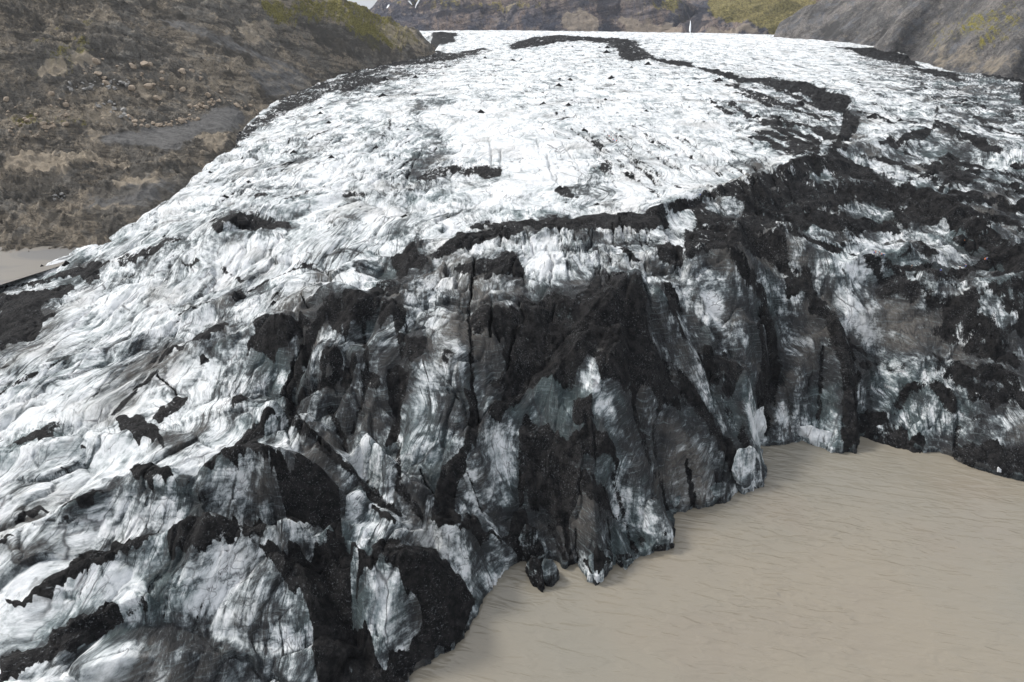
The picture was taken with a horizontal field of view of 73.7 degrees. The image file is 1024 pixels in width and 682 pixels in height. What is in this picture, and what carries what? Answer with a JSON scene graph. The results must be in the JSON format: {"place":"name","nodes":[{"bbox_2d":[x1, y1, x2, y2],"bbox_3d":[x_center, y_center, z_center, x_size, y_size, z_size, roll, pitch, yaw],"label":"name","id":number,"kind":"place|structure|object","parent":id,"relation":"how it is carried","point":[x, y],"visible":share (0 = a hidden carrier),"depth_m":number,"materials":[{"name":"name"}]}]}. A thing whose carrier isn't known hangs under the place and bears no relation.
{"place":"outdoors","nodes":[
{"label":"outdoors","id":0,"kind":"place"},
{"bbox_2d":[0,246,77,284],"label":"mud flat","id":1,"kind":"structure","parent":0,"point":[19,264],"depth_m":353.24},
{"bbox_2d":[0,0,435,251],"bbox_3d":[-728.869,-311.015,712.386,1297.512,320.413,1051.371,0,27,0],"label":"hillside","id":2,"kind":"structure","parent":0,"point":[105,171],"depth_m":553.85,"materials":[{"name":"brown soil"}]},
{"bbox_2d":[92,58,100,64],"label":"boulder","id":3,"kind":"object","parent":2,"relation":"on","point":[96,61],"visible":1,"depth_m":556.40,"materials":[{"name":"beige stone"}]},
{"bbox_2d":[102,80,109,85],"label":"boulder","id":4,"kind":"object","parent":2,"relation":"on","point":[106,82],"visible":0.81,"depth_m":545.38,"materials":[{"name":"beige stone"}]},
{"bbox_2d":[128,85,134,90],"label":"boulder","id":5,"kind":"object","parent":2,"relation":"on","point":[131,87],"visible":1,"depth_m":554.80,"materials":[{"name":"beige stone"}]},
{"bbox_2d":[140,61,149,66],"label":"boulder","id":6,"kind":"object","parent":2,"relation":"on","point":[144,63],"visible":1,"depth_m":576.16,"materials":[{"name":"beige stone"}]},
{"bbox_2d":[144,83,152,88],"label":"boulder","id":7,"kind":"object","parent":2,"relation":"on","point":[148,85],"visible":1,"depth_m":565.51,"materials":[{"name":"beige stone"}]},
{"bbox_2d":[153,95,160,99],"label":"boulder","id":8,"kind":"object","parent":2,"relation":"on","point":[156,97],"visible":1,"depth_m":560.00,"materials":[{"name":"beige stone"}]},
{"bbox_2d":[347,0,376,8],"label":"sky","id":9,"kind":"structure","parent":0,"point":[369,3],"materials":[{"name":"white"}]},
{"bbox_2d":[0,30,1023,681],"bbox_3d":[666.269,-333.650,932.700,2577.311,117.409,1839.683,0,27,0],"label":"glacier","id":10,"kind":"object","parent":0,"point":[374,438],"visible":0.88,"depth_m":249.94,"materials":[{"name":"white ice"}]},
{"bbox_2d":[200,357,209,364],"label":"ash cone","id":11,"kind":"object","parent":10,"relation":"on","point":[204,360],"visible":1,"depth_m":231.72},
{"bbox_2d":[232,291,246,301],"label":"ash cone","id":12,"kind":"object","parent":10,"relation":"on","point":[236,296],"visible":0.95,"depth_m":271.90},
{"bbox_2d":[235,211,249,225],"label":"ash cone","id":13,"kind":"object","parent":10,"relation":"on","point":[241,218],"visible":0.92,"depth_m":331.06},
{"bbox_2d":[796,100,804,106],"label":"ash cone","id":14,"kind":"object","parent":10,"relation":"on","point":[801,103],"visible":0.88,"depth_m":545.11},
{"bbox_2d":[866,113,876,118],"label":"ash cone","id":15,"kind":"object","parent":10,"relation":"on","point":[874,115],"visible":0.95,"depth_m":507.30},
{"bbox_2d":[927,168,939,175],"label":"ash cone","id":16,"kind":"object","parent":10,"relation":"on","point":[933,171],"visible":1,"depth_m":373.08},
{"bbox_2d":[941,153,953,159],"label":"ash cone","id":17,"kind":"object","parent":10,"relation":"on","point":[948,156],"visible":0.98,"depth_m":411.45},
{"bbox_2d":[952,234,965,243],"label":"ash cone","id":18,"kind":"object","parent":10,"relation":"on","point":[960,239],"visible":1,"depth_m":304.74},
{"bbox_2d":[1010,162,1020,169],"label":"ash cone","id":19,"kind":"object","parent":10,"relation":"on","point":[1015,165],"visible":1,"depth_m":393.75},
{"bbox_2d":[369,0,820,34],"bbox_3d":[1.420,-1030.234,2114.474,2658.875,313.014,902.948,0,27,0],"label":"mountain","id":20,"kind":"structure","parent":0,"point":[767,17],"depth_m":2065.06,"materials":[{"name":"brown stone"}]},
{"bbox_2d":[409,436,1023,681],"bbox_3d":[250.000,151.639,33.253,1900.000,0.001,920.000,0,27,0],"label":"lake","id":21,"kind":"structure","parent":0,"point":[871,561],"depth_m":190.20,"materials":[{"name":"liquid"}]},
{"bbox_2d":[518,524,541,562],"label":"ice block","id":22,"kind":"structure","parent":21,"relation":"in","point":[529,544],"depth_m":199.74,"materials":[{"name":"black ice"}]},
{"bbox_2d":[525,556,544,591],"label":"ice block","id":23,"kind":"structure","parent":21,"relation":"in","point":[533,570],"depth_m":192.09,"materials":[{"name":"black ice"}]},
{"bbox_2d":[542,558,559,586],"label":"ice block","id":24,"kind":"structure","parent":21,"relation":"in","point":[551,576],"depth_m":192.73,"materials":[{"name":"grey ice"}]},
{"bbox_2d":[588,548,612,585],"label":"ice block","id":25,"kind":"structure","parent":21,"relation":"in","point":[608,566],"depth_m":195.44,"materials":[{"name":"grey ice"}]},
{"bbox_2d":[583,567,587,577],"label":"ice block","id":26,"kind":"structure","parent":25,"relation":"on","point":[585,570],"depth_m":194.83,"materials":[{"name":"white ice"}]},
{"bbox_2d":[616,552,634,567],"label":"ice block","id":27,"kind":"structure","parent":21,"relation":"in","point":[626,556],"depth_m":199.17,"materials":[{"name":"black ice"}]},
{"bbox_2d":[654,543,674,550],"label":"ice block","id":28,"kind":"structure","parent":21,"relation":"in","point":[660,547],"depth_m":204.55,"materials":[{"name":"black ice"}]},
{"bbox_2d":[670,494,692,509],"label":"ice block","id":29,"kind":"structure","parent":21,"relation":"in","point":[675,501],"depth_m":219.72,"materials":[{"name":"grey ice"}]},
{"bbox_2d":[705,482,736,506],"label":"ice block","id":30,"kind":"structure","parent":21,"relation":"in","point":[722,492],"depth_m":223.55,"materials":[{"name":"grey ice"}]},
{"bbox_2d":[732,446,760,492],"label":"ice block","id":31,"kind":"structure","parent":21,"relation":"in","point":[744,468],"depth_m":228.88,"materials":[{"name":"white ice"}]},
{"bbox_2d":[756,406,766,439],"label":"ice block","id":32,"kind":"structure","parent":21,"relation":"in","point":[761,423],"depth_m":249.11,"materials":[{"name":"white ice"}]},
{"bbox_2d":[797,425,831,446],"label":"ice block","id":33,"kind":"structure","parent":21,"relation":"in","point":[814,435],"depth_m":251.54,"materials":[{"name":"white ice"}]},
{"bbox_2d":[857,413,921,452],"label":"ice block","id":34,"kind":"structure","parent":21,"relation":"in","point":[891,437],"depth_m":254.13,"materials":[{"name":"black ice"}]},
{"bbox_2d":[774,0,1023,80],"bbox_3d":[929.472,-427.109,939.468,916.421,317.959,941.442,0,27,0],"label":"hillside","id":35,"kind":"structure","parent":0,"point":[986,37],"depth_m":956.84,"materials":[{"name":"rock"},{"name":"grass"}]}
]}

